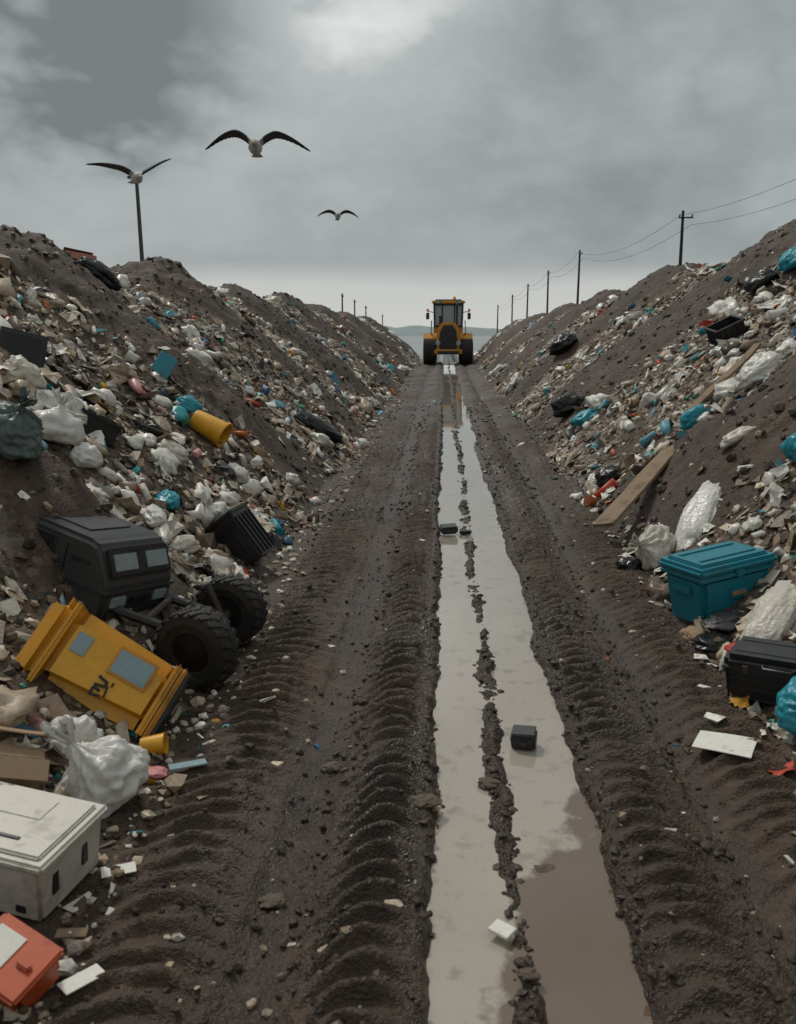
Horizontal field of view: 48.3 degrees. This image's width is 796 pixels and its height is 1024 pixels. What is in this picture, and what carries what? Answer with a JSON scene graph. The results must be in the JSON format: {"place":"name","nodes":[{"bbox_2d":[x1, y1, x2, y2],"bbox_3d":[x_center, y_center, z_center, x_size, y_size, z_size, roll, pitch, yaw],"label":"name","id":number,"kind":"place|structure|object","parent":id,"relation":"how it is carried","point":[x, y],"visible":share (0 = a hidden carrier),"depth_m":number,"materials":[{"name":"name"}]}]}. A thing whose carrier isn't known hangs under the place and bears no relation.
{"place":"outdoors","nodes":[
{"label":"outdoors","id":0,"kind":"place"},
{"bbox_2d":[86,158,171,184],"bbox_3d":[-3.681,-4.700,12.186,0.979,0.395,0.665,1,12,5],"label":"seagull","id":1,"kind":"object","parent":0,"point":[136,177],"visible":1,"depth_m":12.05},
{"bbox_2d":[205,129,309,157],"bbox_3d":[-1.571,-4.196,10.088,1.127,0.260,0.581,-6,13,-25],"label":"seagull","id":2,"kind":"object","parent":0,"point":[255,147],"visible":1,"depth_m":10.09,"materials":[{"name":"black"}]},
{"bbox_2d":[318,210,357,219],"bbox_3d":[-1.699,-8.380,25.039,0.982,0.259,0.680,-10,15,-40],"label":"seagull","id":3,"kind":"object","parent":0,"point":[337,216],"visible":1,"depth_m":24.97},
{"bbox_2d":[0,219,795,1023],"bbox_3d":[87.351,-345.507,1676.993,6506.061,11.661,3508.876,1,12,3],"label":"ground","id":4,"kind":"structure","parent":0,"point":[136,953],"depth_m":4.29,"materials":[{"name":"soil"}]},
{"bbox_2d":[0,374,3,392],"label":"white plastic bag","id":5,"kind":"object","parent":4,"relation":"on","point":[1,387],"visible":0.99,"depth_m":5.81,"materials":[{"name":"white plastic"}]},
{"bbox_2d":[0,385,43,459],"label":"grey trash bag","id":6,"kind":"object","parent":4,"relation":"on","point":[21,433],"visible":1,"depth_m":4.63,"materials":[{"name":"grey plastic"}]},
{"bbox_2d":[0,326,47,367],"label":"discarded television","id":7,"kind":"object","parent":4,"relation":"on","point":[31,348],"visible":0.68,"depth_m":6.69,"materials":[{"name":"black plastic"}]},
{"bbox_2d":[0,726,49,789],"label":"cardboard box","id":8,"kind":"object","parent":4,"relation":"on","point":[25,765],"visible":0.88,"depth_m":3.09,"materials":[{"name":"brown cardboard"}]},
{"bbox_2d":[3,354,47,389],"bbox_3d":[-2.616,-0.986,6.222,0.334,0.178,0.286,30,12,-3],"label":"white plastic bag","id":9,"kind":"object","parent":4,"relation":"on","point":[31,373],"visible":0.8,"depth_m":6.14,"materials":[{"name":"white plastic"}]},
{"bbox_2d":[0,913,63,1011],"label":"orange toolbox","id":10,"kind":"object","parent":4,"relation":"on","point":[29,966],"visible":0.97,"depth_m":2.36,"materials":[{"name":"plastic"}]},
{"bbox_2d":[0,781,107,920],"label":"white storage box","id":11,"kind":"object","parent":4,"relation":"on","point":[49,847],"visible":1,"depth_m":2.75,"materials":[{"name":"plastic"}]},
{"bbox_2d":[34,387,83,444],"bbox_3d":[-2.259,-0.646,5.876,0.384,0.365,0.323,10,3,-39],"label":"white plastic bag","id":12,"kind":"object","parent":4,"relation":"on","point":[61,424],"visible":0.91,"depth_m":5.83,"materials":[{"name":"white plastic"}]},
{"bbox_2d":[54,927,88,937],"bbox_3d":[-0.964,1.242,2.621,0.090,0.006,0.041,1,12,-8],"label":"cardboard scrap","id":13,"kind":"object","parent":4,"relation":"on","point":[75,932],"visible":1,"depth_m":2.62,"materials":[{"name":"brown cardboard"}]},
{"bbox_2d":[43,716,103,758],"bbox_3d":[-1.300,0.893,3.503,0.227,0.183,0.250,17,34,27],"label":"white plastic bag","id":14,"kind":"object","parent":4,"relation":"on","point":[89,731],"visible":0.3,"depth_m":3.47,"materials":[{"name":"white plastic"}]},
{"bbox_2d":[63,247,96,259],"bbox_3d":[-3.855,-3.002,10.710,0.360,0.293,0.505,5,20,-28],"label":"cardboard box","id":15,"kind":"object","parent":4,"relation":"on","point":[77,254],"visible":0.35,"depth_m":10.58,"materials":[{"name":"cardboard"}]},
{"bbox_2d":[56,964,104,995],"bbox_3d":[-0.865,1.279,2.428,0.060,0.008,0.122,11,13,42],"label":"paper sheet","id":16,"kind":"object","parent":4,"relation":"on","point":[69,985],"visible":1,"depth_m":2.42,"materials":[{"name":"white paper"}]},
{"bbox_2d":[69,442,103,467],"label":"white plastic bag","id":17,"kind":"object","parent":4,"relation":"on","point":[82,454],"visible":0.97,"depth_m":5.84,"materials":[{"name":"white plastic"}]},
{"bbox_2d":[40,714,149,818],"bbox_3d":[-1.095,0.935,3.316,0.311,0.409,0.315,7,14,32],"label":"white plastic bag","id":18,"kind":"object","parent":4,"relation":"on","point":[112,773],"visible":0.86,"depth_m":3.24,"materials":[{"name":"white plastic"}]},
{"bbox_2d":[86,484,107,501],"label":"white plastic bag","id":19,"kind":"object","parent":4,"relation":"on","point":[100,491],"visible":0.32,"depth_m":5.38,"materials":[{"name":"white plastic"}]},
{"bbox_2d":[73,256,122,291],"bbox_3d":[-3.319,-2.662,9.828,0.614,0.211,0.386,28,2,-21],"label":"black trash bag","id":20,"kind":"object","parent":4,"relation":"on","point":[102,273],"visible":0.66,"depth_m":9.72,"materials":[{"name":"black plastic"}]},
{"bbox_2d":[81,406,122,445],"bbox_3d":[-2.214,-0.635,6.526,0.312,0.162,0.276,28,0,-25],"label":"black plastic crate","id":21,"kind":"object","parent":4,"relation":"on","point":[110,429],"visible":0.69,"depth_m":6.43,"materials":[{"name":"black plastic"}]},
{"bbox_2d":[15,598,196,737],"bbox_3d":[-1.299,0.729,3.974,0.697,0.405,0.431,30,-21,-2],"label":"yellow wheelie bin","id":22,"kind":"object","parent":4,"relation":"on","point":[75,649],"visible":0.88,"depth_m":3.82,"materials":[{"name":"plastic"}]},
{"bbox_2d":[100,861,136,877],"bbox_3d":[-0.922,1.177,2.923,0.113,0.009,0.060,-3,15,-22],"label":"paper sheet","id":23,"kind":"object","parent":4,"relation":"on","point":[128,867],"visible":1,"depth_m":2.92,"materials":[{"name":"white paper"}]},
{"bbox_2d":[127,176,143,260],"bbox_3d":[-7.538,-7.245,25.885,0.380,4.907,0.214,0,12,3],"label":"pole","id":24,"kind":"object","parent":4,"relation":"on","point":[141,250],"visible":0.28,"depth_m":25.61,"materials":[{"name":"metal"}]},
{"bbox_2d":[121,406,165,436],"bbox_3d":[-2.133,-0.697,7.335,0.296,0.163,0.332,40,9,27],"label":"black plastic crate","id":25,"kind":"object","parent":4,"relation":"on","point":[157,430],"visible":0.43,"depth_m":7.30,"materials":[{"name":"black plastic"}]},
{"bbox_2d":[36,515,267,692],"bbox_3d":[-1.442,0.367,4.795,1.532,0.884,0.785,3,12,16],"label":"wrecked jeep","id":26,"kind":"object","parent":4,"relation":"on","point":[113,566],"visible":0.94,"depth_m":4.50,"materials":[{"name":"grey metal"}]},
{"bbox_2d":[139,732,168,754],"bbox_3d":[-1.018,0.971,3.697,0.100,0.094,0.094,-7,11,-2],"label":"yellow plastic cup","id":27,"kind":"object","parent":4,"relation":"on","point":[157,744],"visible":0.93,"depth_m":3.67,"materials":[{"name":"yellow plastic"}]},
{"bbox_2d":[143,504,167,527],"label":"white plastic bag","id":28,"kind":"object","parent":4,"relation":"on","point":[155,516],"visible":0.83,"depth_m":5.82,"materials":[{"name":"white plastic"}]},
{"bbox_2d":[149,766,167,778],"bbox_3d":[-0.979,1.035,3.542,0.121,0.026,0.087,1,12,3],"label":"pink plastic scrap","id":29,"kind":"object","parent":4,"relation":"on","point":[158,772],"visible":0.62,"depth_m":3.52,"materials":[{"name":"pink plastic"}]},
{"bbox_2d":[151,350,178,378],"bbox_3d":[-2.226,-1.408,8.465,0.186,0.236,0.020,31,-28,-17],"label":"teal plastic panel","id":30,"kind":"object","parent":4,"relation":"on","point":[164,364],"visible":1,"depth_m":8.46,"materials":[{"name":"teal plastic"}]},
{"bbox_2d":[155,489,179,509],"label":"pale blue bag","id":31,"kind":"object","parent":4,"relation":"on","point":[171,498],"visible":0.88,"depth_m":6.32,"materials":[{"name":"teal plastic"}]},
{"bbox_2d":[155,439,188,462],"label":"white plastic bag","id":32,"kind":"object","parent":4,"relation":"on","point":[179,452],"visible":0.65,"depth_m":6.97,"materials":[{"name":"white plastic"}]},
{"bbox_2d":[168,534,199,553],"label":"white plastic bag","id":33,"kind":"object","parent":4,"relation":"on","point":[187,543],"visible":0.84,"depth_m":5.87,"materials":[{"name":"white plastic"}]},
{"bbox_2d":[167,758,207,770],"bbox_3d":[-0.855,1.027,3.603,0.153,0.012,0.051,-2,12,-25],"label":"grey plastic strip","id":34,"kind":"object","parent":4,"relation":"on","point":[187,764],"visible":1,"depth_m":3.60,"materials":[{"name":"grey plastic"}]},
{"bbox_2d":[175,395,202,412],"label":"pale blue bag","id":35,"kind":"object","parent":4,"relation":"on","point":[189,403],"visible":0.83,"depth_m":8.31,"materials":[{"name":"teal plastic"}]},
{"bbox_2d":[189,410,232,447],"bbox_3d":[-1.724,-0.780,8.133,0.330,0.250,0.250,30,22,6],"label":"yellow bucket","id":36,"kind":"object","parent":4,"relation":"on","point":[214,430],"visible":1,"depth_m":8.05,"materials":[{"name":"plastic"}]},
{"bbox_2d":[204,501,276,565],"bbox_3d":[-1.161,0.202,6.487,0.332,0.402,0.296,-36,1,23],"label":"black plastic bin","id":37,"kind":"object","parent":4,"relation":"on","point":[240,532],"visible":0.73,"depth_m":6.36,"materials":[{"name":"black plastic"}]},
{"bbox_2d":[258,893,285,908],"bbox_3d":[-0.403,1.247,2.840,0.084,0.036,0.070,-5,13,-24],"label":"rock","id":38,"kind":"object","parent":4,"relation":"on","point":[274,900],"visible":1,"depth_m":2.83,"materials":[{"name":"stone"}]},
{"bbox_2d":[289,409,343,444],"bbox_3d":[-1.094,-1.165,11.998,0.847,0.238,0.435,28,2,-21],"label":"tire","id":39,"kind":"object","parent":4,"relation":"on","point":[312,421],"visible":0.68,"depth_m":11.85,"materials":[{"name":"black rubber"}]},
{"bbox_2d":[320,761,342,773],"bbox_3d":[-0.277,1.069,3.720,0.094,0.042,0.081,1,12,3],"label":"rock","id":40,"kind":"object","parent":4,"relation":"on","point":[329,767],"visible":0.99,"depth_m":3.69,"materials":[{"name":"stone"}]},
{"bbox_2d":[0,239,795,794],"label":"litter","id":41,"kind":"object","parent":4,"relation":"on","point":[50,705],"visible":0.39,"depth_m":8.26,"materials":[{"name":"plastic"}]},
{"bbox_2d":[0,219,795,1023],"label":"soil clods","id":42,"kind":"object","parent":4,"relation":"on","point":[164,613],"visible":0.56,"depth_m":4.51,"materials":[{"name":"brown soil"}]},
{"bbox_2d":[42,440,47,450],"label":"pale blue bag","id":43,"kind":"object","parent":42,"relation":"on","point":[44,446],"visible":0.14,"depth_m":5.06,"materials":[{"name":"blue plastic"}]},
{"bbox_2d":[0,225,795,1023],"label":"pebbles","id":44,"kind":"object","parent":4,"relation":"on","point":[82,903],"visible":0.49,"depth_m":3.95,"materials":[{"name":"grey stone"}]},
{"bbox_2d":[410,793,442,808],"bbox_3d":[0.104,1.098,3.365,0.113,0.049,0.109,-11,16,-43],"label":"rock","id":45,"kind":"object","parent":4,"relation":"on","point":[428,801],"visible":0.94,"depth_m":3.34,"materials":[{"name":"stone"}]},
{"bbox_2d":[423,297,472,364],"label":"tractor","id":46,"kind":"object","parent":4,"relation":"on","point":[448,336],"visible":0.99,"depth_m":42.94,"materials":[{"name":"yellow paint"}]},
{"bbox_2d":[511,294,513,322],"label":"utility pole","id":47,"kind":"object","parent":4,"relation":"on","point":[512,310],"visible":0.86,"depth_m":117.48,"materials":[{"name":"grey wood"}]},
{"bbox_2d":[501,179,794,309],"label":"power line","id":48,"kind":"object","parent":47,"relation":"attached to","point":[665,240],"visible":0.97,"depth_m":36.06,"materials":[{"name":"black metal"}]},
{"bbox_2d":[526,284,529,317],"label":"utility pole","id":49,"kind":"object","parent":4,"relation":"on","point":[527,300],"visible":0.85,"depth_m":96.62,"materials":[{"name":"grey wood"}]},
{"bbox_2d":[518,967,540,980],"bbox_3d":[0.370,1.304,2.503,0.065,0.025,0.049,1,12,3],"label":"rock","id":50,"kind":"object","parent":4,"relation":"on","point":[529,973],"visible":1,"depth_m":2.49,"materials":[{"name":"stone"}]},
{"bbox_2d":[426,365,652,1023],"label":"puddle water","id":51,"kind":"structure","parent":4,"relation":"on","point":[577,935],"depth_m":3.26,"materials":[{"name":"grey liquid"}]},
{"bbox_2d":[439,523,457,534],"bbox_3d":[0.454,0.152,7.929,0.157,0.068,0.133,-4,16,-6],"label":"black plastic case","id":52,"kind":"object","parent":51,"relation":"on","point":[450,528],"visible":1,"depth_m":7.88,"materials":[{"name":"black plastic"}]},
{"bbox_2d":[459,530,471,534],"bbox_3d":[0.603,0.183,7.929,0.115,0.038,0.053,-2,16,3],"label":"black plastic case","id":53,"kind":"object","parent":51,"relation":"on","point":[465,532],"visible":1,"depth_m":7.92,"materials":[{"name":"black plastic"}]},
{"bbox_2d":[477,777,499,788],"bbox_3d":[0.368,1.093,3.580,0.098,0.041,0.085,1,12,3],"label":"rock","id":54,"kind":"object","parent":51,"relation":"on","point":[486,782],"visible":1,"depth_m":3.56,"materials":[{"name":"stone"}]},
{"bbox_2d":[488,918,516,939],"bbox_3d":[0.317,1.265,2.691,0.070,0.013,0.061,12,17,36],"label":"cardboard scrap","id":55,"kind":"object","parent":51,"relation":"on","point":[499,927],"visible":1,"depth_m":2.68,"materials":[{"name":"paper"}]},
{"bbox_2d":[510,725,537,750],"bbox_3d":[0.556,1.001,3.918,0.113,0.083,0.103,0,15,15],"label":"black plastic case","id":56,"kind":"object","parent":51,"relation":"on","point":[523,737],"visible":1,"depth_m":3.88,"materials":[{"name":"black plastic"}]},
{"bbox_2d":[533,863,554,872],"bbox_3d":[0.501,1.235,3.042,0.107,0.041,0.080,1,12,3],"label":"rock","id":57,"kind":"object","parent":51,"relation":"on","point":[544,868],"visible":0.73,"depth_m":3.04,"materials":[{"name":"stone"}]},
{"bbox_2d":[546,270,549,313],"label":"utility pole","id":58,"kind":"object","parent":4,"relation":"on","point":[548,273],"visible":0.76,"depth_m":77.14,"materials":[{"name":"brown wood"}]},
{"bbox_2d":[549,333,577,355],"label":"black trash bag","id":59,"kind":"object","parent":4,"relation":"on","point":[561,343],"visible":0.99,"depth_m":19.88,"materials":[{"name":"black plastic"}]},
{"bbox_2d":[551,391,583,418],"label":"black trash bag","id":60,"kind":"object","parent":4,"relation":"on","point":[561,406],"visible":0.9,"depth_m":13.39,"materials":[{"name":"black plastic"}]},
{"bbox_2d":[576,250,582,303],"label":"utility pole","id":61,"kind":"object","parent":4,"relation":"on","point":[578,283],"visible":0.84,"depth_m":59.81,"materials":[{"name":"brown wood"}]},
{"bbox_2d":[569,408,595,427],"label":"pale blue bag","id":62,"kind":"object","parent":4,"relation":"on","point":[579,418],"visible":0.86,"depth_m":12.37,"materials":[{"name":"teal plastic"}]},
{"bbox_2d":[595,465,622,487],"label":"black trash bag","id":63,"kind":"object","parent":4,"relation":"on","point":[605,475],"visible":0.83,"depth_m":9.12,"materials":[{"name":"black plastic"}]},
{"bbox_2d":[615,556,643,570],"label":"black trash bag","id":64,"kind":"object","parent":4,"relation":"on","point":[626,563],"visible":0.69,"depth_m":6.48,"materials":[{"name":"black plastic"}]},
{"bbox_2d":[593,444,674,528],"bbox_3d":[2.110,-0.248,7.718,0.215,0.050,1.502,-10,22,46],"label":"wooden board","id":65,"kind":"object","parent":4,"relation":"on","point":[633,491],"visible":0.84,"depth_m":7.61,"materials":[{"name":"brown wood"}]},
{"bbox_2d":[625,525,675,570],"bbox_3d":[1.808,0.258,6.491,0.322,0.396,0.326,15,6,-20],"label":"cream trash bag","id":66,"kind":"object","parent":4,"relation":"on","point":[653,544],"visible":0.84,"depth_m":6.43,"materials":[{"name":"beige plastic"}]},
{"bbox_2d":[678,210,692,265],"bbox_3d":[10.889,-9.025,33.981,0.550,4.853,0.191,0,11,3],"label":"utility pole","id":67,"kind":"object","parent":4,"relation":"on","point":[682,217],"visible":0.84,"depth_m":33.68,"materials":[{"name":"brown wood"}]},
{"bbox_2d":[679,625,707,640],"bbox_3d":[1.697,0.695,5.070,0.157,0.070,0.214,-6,13,-26],"label":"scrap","id":68,"kind":"object","parent":4,"relation":"on","point":[690,632],"visible":0.63,"depth_m":5.04,"materials":[{"name":"paper"}]},
{"bbox_2d":[679,403,710,430],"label":"pale blue bag","id":69,"kind":"object","parent":4,"relation":"on","point":[689,418],"visible":0.67,"depth_m":8.75,"materials":[{"name":"teal plastic"}]},
{"bbox_2d":[674,480,721,551],"bbox_3d":[2.221,0.052,6.520,0.312,0.191,0.842,-3,45,44],"label":"white sack","id":70,"kind":"object","parent":4,"relation":"on","point":[698,513],"visible":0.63,"depth_m":6.46,"materials":[{"name":"white plastic"}]},
{"bbox_2d":[691,633,732,652],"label":"trash bag","id":71,"kind":"object","parent":4,"relation":"on","point":[705,642],"visible":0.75,"depth_m":4.81,"materials":[{"name":"black plastic"}]},
{"bbox_2d":[658,541,777,622],"bbox_3d":[1.921,0.436,5.327,0.570,0.416,0.410,-11,13,-19],"label":"teal cooler","id":72,"kind":"object","parent":4,"relation":"on","point":[706,581],"visible":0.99,"depth_m":5.17,"materials":[{"name":"plastic"}]},
{"bbox_2d":[700,611,740,632],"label":"trash bag","id":73,"kind":"object","parent":4,"relation":"on","point":[723,621],"visible":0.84,"depth_m":4.96,"materials":[{"name":"plastic"}]},
{"bbox_2d":[692,731,756,757],"bbox_3d":[1.391,0.985,3.772,0.239,0.011,0.175,4,14,31],"label":"paper sheet","id":74,"kind":"object","parent":4,"relation":"on","point":[717,742],"visible":1,"depth_m":3.76,"materials":[{"name":"white paper"}]},
{"bbox_2d":[703,315,746,345],"bbox_3d":[4.018,-2.211,10.860,0.392,0.222,0.316,-26,24,-1],"label":"black plastic crate","id":75,"kind":"object","parent":4,"relation":"on","point":[729,327],"visible":0.82,"depth_m":10.76,"materials":[{"name":"black plastic"}]},
{"bbox_2d":[689,343,763,408],"bbox_3d":[3.379,-1.397,9.150,1.119,0.049,0.128,-42,19,-14],"label":"wooden board","id":76,"kind":"object","parent":4,"relation":"on","point":[731,370],"visible":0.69,"depth_m":9.14,"materials":[{"name":"brown wood"}]},
{"bbox_2d":[725,642,735,654],"bbox_3d":[1.800,0.724,4.590,0.190,0.073,0.264,-6,13,-26],"label":"red cloth","id":77,"kind":"object","parent":4,"relation":"on","point":[730,645],"visible":0.12,"depth_m":4.64,"materials":[{"name":"fabric"}]},
{"bbox_2d":[719,425,756,447],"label":"white plastic bag","id":78,"kind":"object","parent":4,"relation":"on","point":[735,436],"visible":0.94,"depth_m":6.85,"materials":[{"name":"white plastic"}]},
{"bbox_2d":[721,636,795,706],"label":"black suitcase","id":79,"kind":"object","parent":4,"relation":"on","point":[761,671],"visible":0.91,"depth_m":4.13,"materials":[{"name":"plastic"}]},
{"bbox_2d":[735,351,786,389],"bbox_3d":[3.387,-1.348,8.333,0.516,0.250,0.337,-29,9,8],"label":"white plastic bag","id":80,"kind":"object","parent":4,"relation":"on","point":[759,367],"visible":0.82,"depth_m":8.23,"materials":[{"name":"white plastic"}]},
{"bbox_2d":[743,268,778,293],"bbox_3d":[4.822,-3.083,11.780,0.488,0.228,0.446,-29,9,8],"label":"black trash bag","id":81,"kind":"object","parent":4,"relation":"on","point":[764,277],"visible":0.89,"depth_m":11.66,"materials":[{"name":"black plastic"}]},
{"bbox_2d":[739,579,795,640],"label":"white sack","id":82,"kind":"object","parent":4,"relation":"on","point":[773,615],"visible":0.49,"depth_m":4.67,"materials":[{"name":"white plastic"}]},
{"bbox_2d":[774,337,795,355],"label":"white plastic bag","id":83,"kind":"object","parent":4,"relation":"on","point":[791,341],"visible":0.41,"depth_m":8.43,"materials":[{"name":"white plastic"}]},
{"bbox_2d":[776,677,795,734],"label":"teal plastic bag","id":84,"kind":"object","parent":4,"relation":"on","point":[786,704],"visible":1,"depth_m":3.77,"materials":[{"name":"teal plastic"}]},
{"bbox_2d":[777,246,795,272],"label":"teal plastic bag","id":85,"kind":"object","parent":4,"relation":"on","point":[787,261],"visible":1,"depth_m":11.45,"materials":[{"name":"teal plastic"}]},
{"bbox_2d":[780,435,795,462],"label":"teal plastic bag","id":86,"kind":"object","parent":4,"relation":"on","point":[788,446],"visible":0.99,"depth_m":6.10,"materials":[{"name":"teal plastic"}]},
{"bbox_2d":[0,0,795,328],"label":"sky","id":87,"kind":"structure","parent":0,"point":[475,147],"materials":[{"name":"grey"}]},
{"bbox_2d":[385,325,500,335],"bbox_3d":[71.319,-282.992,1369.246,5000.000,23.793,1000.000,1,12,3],"label":"distant hills","id":88,"kind":"structure","parent":0,"point":[417,330],"depth_m":1010.92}
]}

